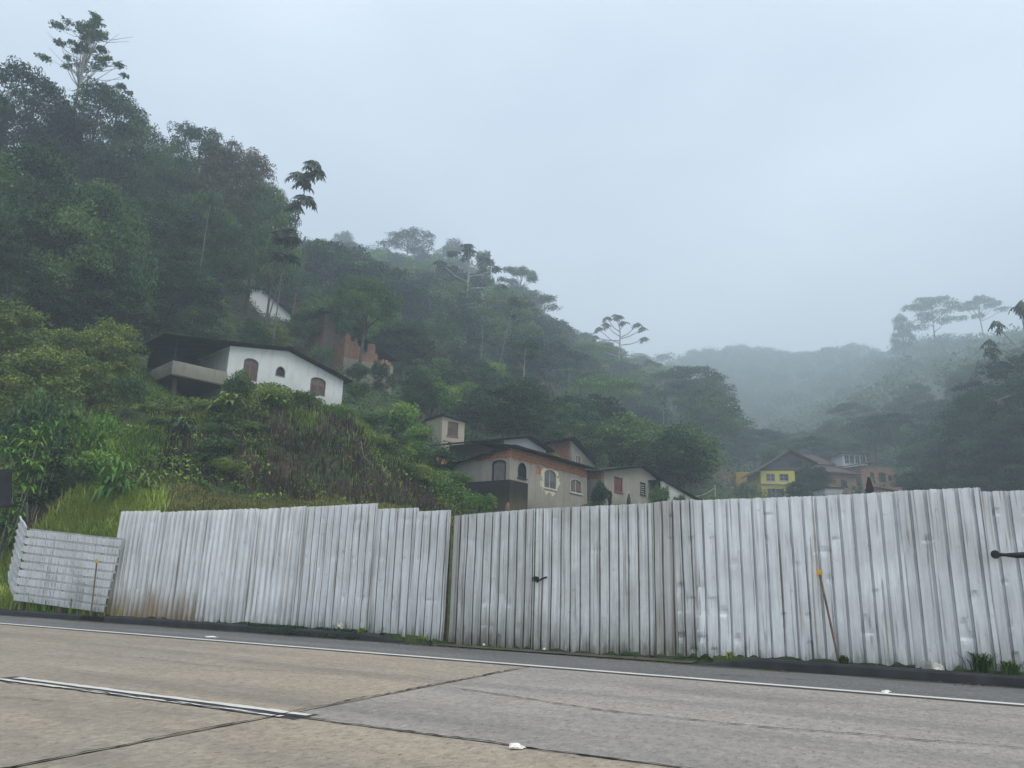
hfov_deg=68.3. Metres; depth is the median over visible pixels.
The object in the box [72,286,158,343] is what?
forest tree
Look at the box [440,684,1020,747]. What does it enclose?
crack
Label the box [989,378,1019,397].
forest tree
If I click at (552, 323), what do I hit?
forest tree
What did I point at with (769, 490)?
window
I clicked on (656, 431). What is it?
forest tree
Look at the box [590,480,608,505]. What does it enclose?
shrub
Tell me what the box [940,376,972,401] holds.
forest tree
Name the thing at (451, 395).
forest tree
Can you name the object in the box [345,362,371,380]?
shrub
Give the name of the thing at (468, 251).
cecropia tree
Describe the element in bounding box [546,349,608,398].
forest tree
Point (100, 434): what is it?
shrub
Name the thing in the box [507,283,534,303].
forest tree
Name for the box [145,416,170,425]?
shrub
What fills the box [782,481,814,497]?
forest tree
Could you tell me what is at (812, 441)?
flat topped tree
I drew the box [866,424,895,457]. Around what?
forest tree
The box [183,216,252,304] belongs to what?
forest tree
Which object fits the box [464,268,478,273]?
forest tree
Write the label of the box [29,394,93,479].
shrub
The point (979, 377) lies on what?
cecropia tree
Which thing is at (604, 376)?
flat topped tree
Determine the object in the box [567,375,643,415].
flat topped tree
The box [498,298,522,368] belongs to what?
thin trunked tree
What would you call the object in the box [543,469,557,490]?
window
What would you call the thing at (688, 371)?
flat topped tree
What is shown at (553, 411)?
forest tree
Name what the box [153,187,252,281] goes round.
forest tree
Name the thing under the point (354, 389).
shrub
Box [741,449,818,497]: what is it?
yellow house
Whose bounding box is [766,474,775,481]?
window
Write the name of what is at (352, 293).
forest tree
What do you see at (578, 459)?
window
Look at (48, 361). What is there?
forest tree
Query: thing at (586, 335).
forest tree
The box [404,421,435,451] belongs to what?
shrub
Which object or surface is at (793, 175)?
sky
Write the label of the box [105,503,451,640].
hoarding fence
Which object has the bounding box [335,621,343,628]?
stone
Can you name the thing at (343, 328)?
forest tree
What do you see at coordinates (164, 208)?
forest tree
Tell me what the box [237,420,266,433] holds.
shrub
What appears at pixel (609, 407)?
forest tree
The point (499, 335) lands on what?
forest tree
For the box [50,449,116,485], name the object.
shrub
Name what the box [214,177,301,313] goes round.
forest tree
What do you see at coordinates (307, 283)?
forest tree
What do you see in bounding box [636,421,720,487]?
forest tree
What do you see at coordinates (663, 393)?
thin trunked tree
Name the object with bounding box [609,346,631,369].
forest tree
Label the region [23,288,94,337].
forest tree
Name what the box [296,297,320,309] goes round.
slim tree
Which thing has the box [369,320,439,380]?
forest tree
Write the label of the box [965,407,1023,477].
forest tree
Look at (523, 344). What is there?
thin trunked tree
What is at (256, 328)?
forest tree
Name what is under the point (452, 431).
window
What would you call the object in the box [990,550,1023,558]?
fence latch
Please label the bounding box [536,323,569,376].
forest tree
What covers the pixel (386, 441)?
shrub
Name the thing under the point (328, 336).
brick tower
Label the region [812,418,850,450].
forest tree
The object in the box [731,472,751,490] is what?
orange shed
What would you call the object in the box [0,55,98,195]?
forest tree
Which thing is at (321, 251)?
forest tree
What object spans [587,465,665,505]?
grey gabled house
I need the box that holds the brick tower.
[304,307,364,368]
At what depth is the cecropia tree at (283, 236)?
66.38 m
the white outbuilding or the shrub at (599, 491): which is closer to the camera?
the shrub at (599, 491)
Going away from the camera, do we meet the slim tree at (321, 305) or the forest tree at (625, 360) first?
the slim tree at (321, 305)
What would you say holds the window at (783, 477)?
in the yellow house at (787, 464)
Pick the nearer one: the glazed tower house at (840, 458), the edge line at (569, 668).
the edge line at (569, 668)
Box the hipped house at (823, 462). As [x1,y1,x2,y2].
[796,454,835,491]
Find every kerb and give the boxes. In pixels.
[0,609,86,619]
[104,616,430,645]
[686,658,1023,687]
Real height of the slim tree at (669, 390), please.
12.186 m
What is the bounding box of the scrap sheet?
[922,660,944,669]
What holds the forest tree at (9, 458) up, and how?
on the hillside
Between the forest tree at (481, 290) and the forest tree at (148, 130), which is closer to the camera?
the forest tree at (148, 130)
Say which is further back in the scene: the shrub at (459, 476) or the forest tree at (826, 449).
the forest tree at (826, 449)
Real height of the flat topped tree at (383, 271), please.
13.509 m
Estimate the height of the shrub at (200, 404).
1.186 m
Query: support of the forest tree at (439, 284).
on the hillside
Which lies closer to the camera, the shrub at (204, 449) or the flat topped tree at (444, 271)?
the shrub at (204, 449)
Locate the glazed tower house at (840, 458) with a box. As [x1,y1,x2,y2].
[827,448,870,468]
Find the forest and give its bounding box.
[22,173,1023,470]
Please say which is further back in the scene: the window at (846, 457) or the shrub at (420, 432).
the window at (846, 457)
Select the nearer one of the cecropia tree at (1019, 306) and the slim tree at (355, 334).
the slim tree at (355, 334)
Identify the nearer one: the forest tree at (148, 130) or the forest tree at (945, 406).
the forest tree at (148, 130)
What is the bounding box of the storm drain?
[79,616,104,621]
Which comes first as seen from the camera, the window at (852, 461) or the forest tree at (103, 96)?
the forest tree at (103, 96)
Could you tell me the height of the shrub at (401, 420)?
4.012 m
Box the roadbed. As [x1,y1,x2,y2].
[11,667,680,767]
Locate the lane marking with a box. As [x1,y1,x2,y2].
[0,676,317,719]
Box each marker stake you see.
[90,559,97,615]
[338,550,344,621]
[816,570,839,662]
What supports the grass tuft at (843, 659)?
on the kerb at (959, 677)
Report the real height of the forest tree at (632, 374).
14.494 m
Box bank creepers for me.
[0,365,489,514]
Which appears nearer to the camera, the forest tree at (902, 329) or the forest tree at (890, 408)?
the forest tree at (890, 408)
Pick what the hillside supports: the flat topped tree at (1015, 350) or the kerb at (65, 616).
the flat topped tree at (1015, 350)
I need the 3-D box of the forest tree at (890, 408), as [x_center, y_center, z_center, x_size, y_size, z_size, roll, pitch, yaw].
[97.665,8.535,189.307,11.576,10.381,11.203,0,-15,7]
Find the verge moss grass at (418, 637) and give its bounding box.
[43,610,981,672]
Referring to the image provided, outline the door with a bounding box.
[625,491,631,504]
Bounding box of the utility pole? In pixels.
[288,294,300,329]
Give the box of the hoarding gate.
[448,503,656,656]
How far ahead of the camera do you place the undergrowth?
93.32 m
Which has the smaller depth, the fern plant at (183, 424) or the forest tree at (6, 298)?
the fern plant at (183, 424)
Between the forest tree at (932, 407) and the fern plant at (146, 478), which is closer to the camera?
the fern plant at (146, 478)
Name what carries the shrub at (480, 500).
on the hillside
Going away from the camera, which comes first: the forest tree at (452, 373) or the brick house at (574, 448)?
the brick house at (574, 448)
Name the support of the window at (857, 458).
in the glazed tower house at (840, 458)
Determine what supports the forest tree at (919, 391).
on the hillside
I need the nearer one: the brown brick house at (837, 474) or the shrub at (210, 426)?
the shrub at (210, 426)
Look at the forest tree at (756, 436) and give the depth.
208.32 m
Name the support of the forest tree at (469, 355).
on the hillside
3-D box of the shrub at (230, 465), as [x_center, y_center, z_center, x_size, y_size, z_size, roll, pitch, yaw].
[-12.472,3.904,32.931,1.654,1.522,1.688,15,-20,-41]
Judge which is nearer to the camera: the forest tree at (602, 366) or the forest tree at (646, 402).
the forest tree at (646, 402)
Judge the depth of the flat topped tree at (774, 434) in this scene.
173.96 m
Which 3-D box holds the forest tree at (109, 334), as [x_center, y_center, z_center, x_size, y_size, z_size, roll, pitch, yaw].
[-21.914,-1.108,40.844,4.162,5.010,4.028,3,-15,-4]
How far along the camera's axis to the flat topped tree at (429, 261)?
236.11 m
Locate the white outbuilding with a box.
[648,479,700,500]
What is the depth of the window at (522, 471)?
45.40 m
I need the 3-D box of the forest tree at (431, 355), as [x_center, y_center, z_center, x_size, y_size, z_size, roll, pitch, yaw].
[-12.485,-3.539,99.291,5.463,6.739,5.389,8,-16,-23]
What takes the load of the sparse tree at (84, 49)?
on the hillside
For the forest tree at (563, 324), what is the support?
on the hillside
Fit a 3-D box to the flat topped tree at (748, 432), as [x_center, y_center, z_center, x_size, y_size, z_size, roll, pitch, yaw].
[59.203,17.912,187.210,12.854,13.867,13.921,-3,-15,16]
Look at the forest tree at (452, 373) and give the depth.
81.27 m
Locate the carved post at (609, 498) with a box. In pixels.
[607,491,612,505]
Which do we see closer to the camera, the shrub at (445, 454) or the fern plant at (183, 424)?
the fern plant at (183, 424)
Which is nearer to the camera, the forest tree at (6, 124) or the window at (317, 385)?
the window at (317, 385)
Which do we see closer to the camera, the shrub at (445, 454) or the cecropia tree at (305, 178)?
the shrub at (445, 454)
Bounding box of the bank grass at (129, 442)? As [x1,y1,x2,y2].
[0,370,464,583]
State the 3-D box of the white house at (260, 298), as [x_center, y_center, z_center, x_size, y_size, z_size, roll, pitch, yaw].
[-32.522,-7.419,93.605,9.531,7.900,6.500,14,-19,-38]
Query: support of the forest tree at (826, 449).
on the hillside
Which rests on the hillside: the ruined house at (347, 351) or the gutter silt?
the ruined house at (347, 351)
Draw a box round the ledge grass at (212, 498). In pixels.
[125,462,460,534]
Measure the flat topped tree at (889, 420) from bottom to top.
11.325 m
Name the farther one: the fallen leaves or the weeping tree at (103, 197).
the weeping tree at (103, 197)
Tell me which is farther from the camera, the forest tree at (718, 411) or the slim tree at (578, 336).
the slim tree at (578, 336)
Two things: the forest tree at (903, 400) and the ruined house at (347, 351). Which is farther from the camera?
the forest tree at (903, 400)
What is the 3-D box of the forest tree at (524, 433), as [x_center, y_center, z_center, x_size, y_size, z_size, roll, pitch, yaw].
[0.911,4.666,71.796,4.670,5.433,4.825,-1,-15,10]
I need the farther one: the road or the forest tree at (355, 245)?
the forest tree at (355, 245)
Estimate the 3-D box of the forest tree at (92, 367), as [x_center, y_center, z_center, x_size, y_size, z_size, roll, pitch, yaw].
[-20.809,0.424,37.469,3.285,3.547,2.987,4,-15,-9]
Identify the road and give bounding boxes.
[0,624,1023,767]
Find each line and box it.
[0,623,1023,704]
[0,678,283,715]
[17,677,310,714]
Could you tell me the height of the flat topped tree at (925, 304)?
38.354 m
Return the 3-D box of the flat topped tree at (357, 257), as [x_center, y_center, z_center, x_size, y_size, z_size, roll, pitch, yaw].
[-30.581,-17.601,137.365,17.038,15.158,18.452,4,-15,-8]
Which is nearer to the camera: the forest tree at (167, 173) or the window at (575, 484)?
the window at (575, 484)
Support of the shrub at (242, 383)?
on the hillside
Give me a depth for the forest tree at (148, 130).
81.28 m
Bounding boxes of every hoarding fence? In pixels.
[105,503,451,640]
[654,487,1023,671]
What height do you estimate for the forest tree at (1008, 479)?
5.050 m
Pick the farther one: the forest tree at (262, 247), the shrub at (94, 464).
the forest tree at (262, 247)
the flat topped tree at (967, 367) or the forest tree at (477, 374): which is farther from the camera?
the flat topped tree at (967, 367)
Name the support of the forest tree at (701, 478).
on the hillside
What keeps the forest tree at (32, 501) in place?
on the hillside
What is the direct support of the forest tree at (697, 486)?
on the hillside
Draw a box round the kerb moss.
[244,622,367,638]
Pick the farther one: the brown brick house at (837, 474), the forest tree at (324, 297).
the brown brick house at (837, 474)
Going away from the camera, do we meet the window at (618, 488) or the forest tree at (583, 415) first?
the window at (618, 488)
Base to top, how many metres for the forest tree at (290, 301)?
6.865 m
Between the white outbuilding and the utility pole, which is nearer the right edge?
the white outbuilding
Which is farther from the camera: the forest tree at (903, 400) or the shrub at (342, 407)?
the forest tree at (903, 400)
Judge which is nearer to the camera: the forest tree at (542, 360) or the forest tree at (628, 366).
the forest tree at (542, 360)
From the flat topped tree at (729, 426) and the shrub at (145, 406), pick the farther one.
the flat topped tree at (729, 426)
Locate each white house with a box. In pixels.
[130,333,352,405]
[250,287,294,321]
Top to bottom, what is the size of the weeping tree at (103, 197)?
13.093 m
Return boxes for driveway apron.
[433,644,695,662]
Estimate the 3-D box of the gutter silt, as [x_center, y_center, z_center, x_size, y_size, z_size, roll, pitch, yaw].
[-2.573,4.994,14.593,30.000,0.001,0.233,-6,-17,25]
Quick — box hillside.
[0,209,1023,675]
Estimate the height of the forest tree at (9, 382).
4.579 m
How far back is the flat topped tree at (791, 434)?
200.62 m
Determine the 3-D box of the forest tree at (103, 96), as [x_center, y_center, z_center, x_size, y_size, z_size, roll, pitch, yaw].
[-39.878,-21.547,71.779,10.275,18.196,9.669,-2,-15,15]
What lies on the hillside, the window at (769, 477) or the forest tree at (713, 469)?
the forest tree at (713, 469)
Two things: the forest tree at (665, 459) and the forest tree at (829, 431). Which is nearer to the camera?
the forest tree at (665, 459)
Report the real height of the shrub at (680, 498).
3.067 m
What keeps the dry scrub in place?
on the hillside
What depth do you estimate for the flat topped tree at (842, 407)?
204.85 m
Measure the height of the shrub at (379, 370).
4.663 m
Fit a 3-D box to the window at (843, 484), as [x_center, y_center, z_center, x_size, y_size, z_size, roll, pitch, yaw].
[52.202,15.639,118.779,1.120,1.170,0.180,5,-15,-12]
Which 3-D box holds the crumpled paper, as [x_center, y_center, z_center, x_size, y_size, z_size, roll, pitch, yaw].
[0.038,2.627,5.485,0.137,0.034,0.071,6,-16,-17]
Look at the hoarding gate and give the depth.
13.93 m
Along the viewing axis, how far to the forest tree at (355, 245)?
231.72 m
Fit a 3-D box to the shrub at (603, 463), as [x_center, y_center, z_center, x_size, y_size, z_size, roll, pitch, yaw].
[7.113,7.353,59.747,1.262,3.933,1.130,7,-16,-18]
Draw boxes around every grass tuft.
[725,651,732,657]
[838,655,848,663]
[954,651,998,673]
[999,660,1023,674]
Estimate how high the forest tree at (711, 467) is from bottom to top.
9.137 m
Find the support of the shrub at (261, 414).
on the hillside
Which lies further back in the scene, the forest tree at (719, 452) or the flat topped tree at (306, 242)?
the flat topped tree at (306, 242)
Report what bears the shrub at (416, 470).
on the hillside
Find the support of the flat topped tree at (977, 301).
on the hillside
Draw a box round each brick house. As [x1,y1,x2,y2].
[540,436,598,468]
[804,467,860,494]
[838,456,898,492]
[864,486,901,492]
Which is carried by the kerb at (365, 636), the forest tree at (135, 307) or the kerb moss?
the kerb moss
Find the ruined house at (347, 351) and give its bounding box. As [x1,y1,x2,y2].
[332,333,397,394]
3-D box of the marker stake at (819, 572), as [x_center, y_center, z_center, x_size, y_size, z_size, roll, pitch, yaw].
[4.905,3.628,11.705,0.249,1.456,0.058,-6,-17,25]
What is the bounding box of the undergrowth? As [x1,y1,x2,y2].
[1,202,1022,499]
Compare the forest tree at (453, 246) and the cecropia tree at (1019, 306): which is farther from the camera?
the forest tree at (453, 246)
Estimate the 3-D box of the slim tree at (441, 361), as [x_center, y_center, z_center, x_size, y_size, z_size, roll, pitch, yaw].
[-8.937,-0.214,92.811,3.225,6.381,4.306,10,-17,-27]
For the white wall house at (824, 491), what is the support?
on the hillside
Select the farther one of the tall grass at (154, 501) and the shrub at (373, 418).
the shrub at (373, 418)
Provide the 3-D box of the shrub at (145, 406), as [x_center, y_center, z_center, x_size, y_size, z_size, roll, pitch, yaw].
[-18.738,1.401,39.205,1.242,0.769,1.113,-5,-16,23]
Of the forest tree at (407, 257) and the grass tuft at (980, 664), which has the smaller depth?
the grass tuft at (980, 664)
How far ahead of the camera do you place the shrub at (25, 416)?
28.53 m
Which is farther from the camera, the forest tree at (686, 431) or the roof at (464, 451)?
the forest tree at (686, 431)
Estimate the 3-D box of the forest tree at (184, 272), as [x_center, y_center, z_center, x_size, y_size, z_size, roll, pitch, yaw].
[-27.121,-7.053,61.676,7.056,7.146,7.499,8,-16,-23]
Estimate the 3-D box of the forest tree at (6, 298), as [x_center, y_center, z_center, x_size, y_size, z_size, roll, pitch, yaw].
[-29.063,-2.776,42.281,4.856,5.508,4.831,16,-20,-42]
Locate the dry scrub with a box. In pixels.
[125,389,472,515]
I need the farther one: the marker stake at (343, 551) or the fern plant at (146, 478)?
the fern plant at (146, 478)
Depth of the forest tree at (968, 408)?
96.92 m
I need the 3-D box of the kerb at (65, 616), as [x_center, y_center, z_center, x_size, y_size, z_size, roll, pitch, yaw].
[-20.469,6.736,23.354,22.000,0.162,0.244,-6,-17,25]
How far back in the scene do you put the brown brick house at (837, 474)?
118.89 m
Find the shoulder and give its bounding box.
[0,615,1023,703]
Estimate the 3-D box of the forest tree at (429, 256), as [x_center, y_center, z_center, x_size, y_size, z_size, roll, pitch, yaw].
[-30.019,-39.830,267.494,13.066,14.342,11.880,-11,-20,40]
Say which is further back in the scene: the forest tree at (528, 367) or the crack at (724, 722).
the forest tree at (528, 367)
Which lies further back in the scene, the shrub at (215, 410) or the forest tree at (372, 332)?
the forest tree at (372, 332)
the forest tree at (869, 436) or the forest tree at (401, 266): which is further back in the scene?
the forest tree at (401, 266)
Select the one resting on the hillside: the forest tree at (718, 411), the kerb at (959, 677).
the forest tree at (718, 411)
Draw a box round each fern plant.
[83,456,140,502]
[130,468,161,489]
[165,415,198,434]
[204,391,246,413]
[257,394,292,408]
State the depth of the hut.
59.39 m
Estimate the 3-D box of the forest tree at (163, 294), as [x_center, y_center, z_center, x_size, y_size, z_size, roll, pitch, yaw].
[-29.183,-7.342,58.004,6.748,7.240,7.254,11,-18,-32]
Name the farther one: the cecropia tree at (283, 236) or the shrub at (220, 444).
the cecropia tree at (283, 236)
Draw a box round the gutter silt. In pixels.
[6,615,1023,688]
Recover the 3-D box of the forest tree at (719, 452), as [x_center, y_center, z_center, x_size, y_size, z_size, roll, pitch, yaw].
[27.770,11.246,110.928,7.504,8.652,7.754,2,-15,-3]
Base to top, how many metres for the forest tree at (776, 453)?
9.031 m
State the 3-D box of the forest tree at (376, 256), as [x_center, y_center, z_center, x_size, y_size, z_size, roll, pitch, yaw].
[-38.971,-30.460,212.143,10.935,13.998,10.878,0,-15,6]
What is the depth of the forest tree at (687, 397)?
151.41 m
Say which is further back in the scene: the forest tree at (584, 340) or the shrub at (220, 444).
the forest tree at (584, 340)
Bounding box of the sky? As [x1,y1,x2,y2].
[0,0,1023,363]
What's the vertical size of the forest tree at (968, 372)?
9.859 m
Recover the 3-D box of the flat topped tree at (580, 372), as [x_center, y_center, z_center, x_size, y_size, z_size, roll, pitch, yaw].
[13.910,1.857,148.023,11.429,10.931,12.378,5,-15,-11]
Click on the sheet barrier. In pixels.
(57, 567)
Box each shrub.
[0,385,74,468]
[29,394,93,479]
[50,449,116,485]
[65,407,124,481]
[105,373,151,421]
[138,403,161,411]
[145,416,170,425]
[163,405,187,413]
[190,434,241,462]
[191,398,212,409]
[192,443,229,458]
[193,407,208,411]
[200,421,232,434]
[207,404,234,414]
[207,455,249,479]
[221,369,257,399]
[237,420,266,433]
[253,411,270,420]
[256,384,294,404]
[295,389,323,405]
[309,341,334,364]
[321,403,355,413]
[343,379,372,403]
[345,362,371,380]
[357,409,390,430]
[370,359,395,397]
[371,400,420,438]
[374,434,398,451]
[401,461,432,481]
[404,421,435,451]
[424,446,458,468]
[445,470,475,485]
[467,493,497,512]
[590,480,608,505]
[594,452,608,467]
[648,484,670,515]
[672,493,685,500]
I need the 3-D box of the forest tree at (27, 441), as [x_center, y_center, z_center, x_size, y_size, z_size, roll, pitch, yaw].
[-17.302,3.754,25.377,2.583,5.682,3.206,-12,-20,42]
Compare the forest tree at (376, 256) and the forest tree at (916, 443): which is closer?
the forest tree at (916, 443)
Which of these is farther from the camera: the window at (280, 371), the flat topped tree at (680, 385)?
the flat topped tree at (680, 385)
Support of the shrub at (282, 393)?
on the hillside
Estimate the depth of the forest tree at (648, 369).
251.68 m
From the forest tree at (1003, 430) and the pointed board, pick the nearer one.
the pointed board
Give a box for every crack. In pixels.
[0,679,691,767]
[1,668,516,767]
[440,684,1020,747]
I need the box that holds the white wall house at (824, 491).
[811,487,844,495]
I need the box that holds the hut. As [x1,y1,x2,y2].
[423,414,468,449]
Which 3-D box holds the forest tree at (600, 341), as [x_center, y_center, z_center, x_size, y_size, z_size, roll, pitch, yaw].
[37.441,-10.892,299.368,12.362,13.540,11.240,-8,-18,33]
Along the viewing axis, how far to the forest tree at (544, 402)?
74.66 m
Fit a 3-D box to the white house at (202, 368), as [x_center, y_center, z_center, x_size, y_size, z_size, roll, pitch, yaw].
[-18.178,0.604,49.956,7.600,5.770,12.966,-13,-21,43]
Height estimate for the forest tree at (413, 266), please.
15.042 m
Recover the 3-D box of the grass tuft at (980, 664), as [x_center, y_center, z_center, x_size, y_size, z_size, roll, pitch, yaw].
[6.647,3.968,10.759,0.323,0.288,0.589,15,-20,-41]
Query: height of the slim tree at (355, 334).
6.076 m
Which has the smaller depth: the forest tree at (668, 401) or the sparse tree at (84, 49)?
the sparse tree at (84, 49)
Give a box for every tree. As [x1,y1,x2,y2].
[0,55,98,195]
[0,67,25,185]
[0,138,133,264]
[0,242,83,347]
[0,292,46,353]
[0,299,64,372]
[0,344,90,407]
[0,362,36,430]
[0,418,70,559]
[0,447,21,521]
[10,433,76,522]
[18,177,165,342]
[22,234,129,344]
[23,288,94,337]
[25,327,100,402]
[29,75,158,203]
[33,10,132,166]
[58,356,124,413]
[71,315,152,402]
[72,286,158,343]
[92,245,181,321]
[99,107,163,203]
[108,189,204,269]
[118,131,199,222]
[137,252,226,330]
[150,120,238,248]
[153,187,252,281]
[165,303,227,338]
[177,136,277,284]
[177,276,230,336]
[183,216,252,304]
[190,191,217,333]
[203,316,237,340]
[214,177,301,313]
[237,318,276,344]
[242,191,307,327]
[259,324,293,346]
[263,160,325,336]
[267,264,328,310]
[270,236,367,292]
[271,228,302,344]
[282,279,324,320]
[283,303,329,355]
[295,291,320,323]
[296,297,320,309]
[298,239,329,251]
[300,241,391,283]
[317,297,342,323]
[319,287,336,311]
[323,274,405,381]
[329,230,355,245]
[335,307,377,340]
[338,260,424,341]
[342,240,367,252]
[350,323,367,343]
[364,251,389,272]
[367,315,387,341]
[369,247,387,254]
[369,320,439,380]
[372,304,406,347]
[376,226,436,262]
[376,318,430,374]
[378,251,407,270]
[396,253,413,261]
[398,258,426,273]
[399,366,448,423]
[400,260,434,281]
[407,338,437,366]
[409,362,476,413]
[410,376,462,416]
[412,269,470,310]
[414,252,435,268]
[414,264,492,307]
[419,257,457,272]
[419,278,488,348]
[428,305,496,355]
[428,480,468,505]
[429,357,451,379]
[432,238,472,275]
[432,244,507,331]
[439,382,483,440]
[440,345,483,377]
[450,385,503,438]
[454,358,500,419]
[463,276,498,305]
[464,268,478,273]
[469,361,514,385]
[471,249,495,330]
[472,377,550,437]
[473,284,522,320]
[473,318,547,366]
[476,286,521,304]
[476,294,535,364]
[476,377,560,431]
[477,306,490,359]
[485,294,548,339]
[496,265,538,290]
[496,330,557,379]
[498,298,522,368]
[500,407,542,436]
[504,365,529,381]
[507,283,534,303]
[509,337,542,376]
[512,364,542,384]
[518,289,562,318]
[528,315,578,369]
[534,402,579,439]
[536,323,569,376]
[537,391,606,437]
[539,416,606,453]
[541,319,576,346]
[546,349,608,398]
[552,365,601,391]
[559,341,620,369]
[561,358,574,387]
[564,372,626,398]
[567,333,581,342]
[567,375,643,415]
[577,338,599,356]
[579,332,593,341]
[581,392,629,439]
[584,424,642,466]
[586,356,611,390]
[589,314,653,366]
[589,410,663,467]
[598,340,618,354]
[598,342,624,371]
[606,363,648,409]
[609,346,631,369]
[615,368,658,406]
[616,383,674,421]
[616,423,670,466]
[626,396,677,425]
[630,403,674,427]
[634,355,648,364]
[636,362,673,388]
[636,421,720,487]
[643,430,715,487]
[645,368,687,400]
[655,365,727,419]
[656,379,680,410]
[657,389,669,425]
[660,380,683,410]
[661,379,724,405]
[673,381,723,426]
[673,426,732,493]
[677,389,757,441]
[679,374,739,411]
[681,471,711,489]
[692,446,720,492]
[696,445,720,488]
[698,434,726,481]
[699,432,726,486]
[703,414,753,441]
[717,435,761,471]
[729,427,773,469]
[733,481,758,498]
[736,427,775,468]
[752,429,792,446]
[758,448,800,482]
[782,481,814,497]
[787,435,841,456]
[788,432,813,453]
[792,430,820,455]
[795,464,837,491]
[809,439,840,461]
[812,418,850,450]
[825,401,878,419]
[835,411,908,466]
[836,438,872,465]
[862,412,923,468]
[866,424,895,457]
[880,397,915,429]
[888,313,916,359]
[891,394,925,429]
[891,422,963,470]
[892,471,934,490]
[900,295,967,350]
[901,382,937,421]
[901,474,953,490]
[903,398,948,429]
[921,408,983,461]
[929,391,976,433]
[933,376,1022,483]
[939,469,996,491]
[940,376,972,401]
[941,439,1023,489]
[948,359,1002,382]
[955,294,1011,335]
[963,358,999,383]
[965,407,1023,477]
[969,352,1023,444]
[972,351,1013,384]
[979,300,1023,410]
[982,464,1023,490]
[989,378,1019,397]
[1001,345,1023,360]
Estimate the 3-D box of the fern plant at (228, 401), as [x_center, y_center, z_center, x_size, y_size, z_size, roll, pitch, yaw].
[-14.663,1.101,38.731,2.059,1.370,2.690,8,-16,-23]
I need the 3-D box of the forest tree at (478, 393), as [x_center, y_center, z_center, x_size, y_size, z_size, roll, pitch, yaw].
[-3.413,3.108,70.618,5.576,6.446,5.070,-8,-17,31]
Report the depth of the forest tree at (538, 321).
152.81 m
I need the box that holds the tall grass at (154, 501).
[0,479,175,615]
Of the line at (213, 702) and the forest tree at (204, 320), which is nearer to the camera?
the line at (213, 702)
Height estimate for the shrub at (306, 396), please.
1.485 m
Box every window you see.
[243,358,258,381]
[275,366,284,377]
[309,377,325,396]
[447,421,458,437]
[492,460,505,480]
[517,463,527,479]
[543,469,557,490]
[570,479,582,495]
[575,455,581,463]
[614,476,623,493]
[640,482,645,495]
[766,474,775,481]
[767,488,784,497]
[778,460,786,466]
[779,474,788,480]
[789,460,801,466]
[841,480,846,486]
[844,455,849,463]
[849,455,854,463]
[855,456,859,463]
[878,473,885,481]
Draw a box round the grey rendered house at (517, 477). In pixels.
[436,440,597,511]
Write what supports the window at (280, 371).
in the white house at (202, 368)
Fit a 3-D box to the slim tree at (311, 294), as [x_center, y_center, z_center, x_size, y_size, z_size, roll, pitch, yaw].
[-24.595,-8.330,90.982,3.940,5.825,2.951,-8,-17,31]
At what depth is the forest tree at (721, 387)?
187.17 m
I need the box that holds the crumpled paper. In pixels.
[508,743,525,748]
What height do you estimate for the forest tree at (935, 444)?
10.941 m
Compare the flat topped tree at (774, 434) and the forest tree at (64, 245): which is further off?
the flat topped tree at (774, 434)
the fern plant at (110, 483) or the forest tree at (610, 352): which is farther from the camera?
the forest tree at (610, 352)
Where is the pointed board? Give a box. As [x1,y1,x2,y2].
[866,477,873,492]
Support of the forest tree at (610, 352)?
on the hillside
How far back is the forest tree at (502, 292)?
179.88 m
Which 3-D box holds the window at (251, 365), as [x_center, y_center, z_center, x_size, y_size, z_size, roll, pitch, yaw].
[-16.458,-0.913,47.487,0.130,1.430,0.980,-13,-21,43]
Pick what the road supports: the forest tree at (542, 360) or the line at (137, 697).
the line at (137, 697)
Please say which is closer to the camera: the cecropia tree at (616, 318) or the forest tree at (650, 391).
the forest tree at (650, 391)
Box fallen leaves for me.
[3,615,1019,687]
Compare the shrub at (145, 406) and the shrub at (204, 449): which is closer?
the shrub at (204, 449)
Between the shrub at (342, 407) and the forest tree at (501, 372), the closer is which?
the shrub at (342, 407)
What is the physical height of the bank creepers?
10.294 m
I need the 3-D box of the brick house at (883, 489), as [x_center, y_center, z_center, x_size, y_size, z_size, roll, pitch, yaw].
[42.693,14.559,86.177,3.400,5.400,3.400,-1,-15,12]
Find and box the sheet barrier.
[8,516,123,615]
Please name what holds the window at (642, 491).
in the grey gabled house at (628, 485)
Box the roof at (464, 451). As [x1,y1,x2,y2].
[428,435,554,458]
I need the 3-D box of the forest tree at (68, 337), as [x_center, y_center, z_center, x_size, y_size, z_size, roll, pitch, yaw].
[-23.092,-0.711,38.957,3.478,4.812,3.496,6,-16,-17]
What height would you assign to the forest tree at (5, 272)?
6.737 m
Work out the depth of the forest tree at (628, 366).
205.18 m
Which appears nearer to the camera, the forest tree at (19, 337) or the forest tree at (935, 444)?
the forest tree at (19, 337)
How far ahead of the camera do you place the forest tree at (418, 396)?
63.36 m
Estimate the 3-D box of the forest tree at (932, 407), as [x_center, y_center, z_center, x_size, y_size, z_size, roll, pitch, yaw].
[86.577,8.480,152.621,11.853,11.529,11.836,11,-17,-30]
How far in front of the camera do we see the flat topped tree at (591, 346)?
180.91 m

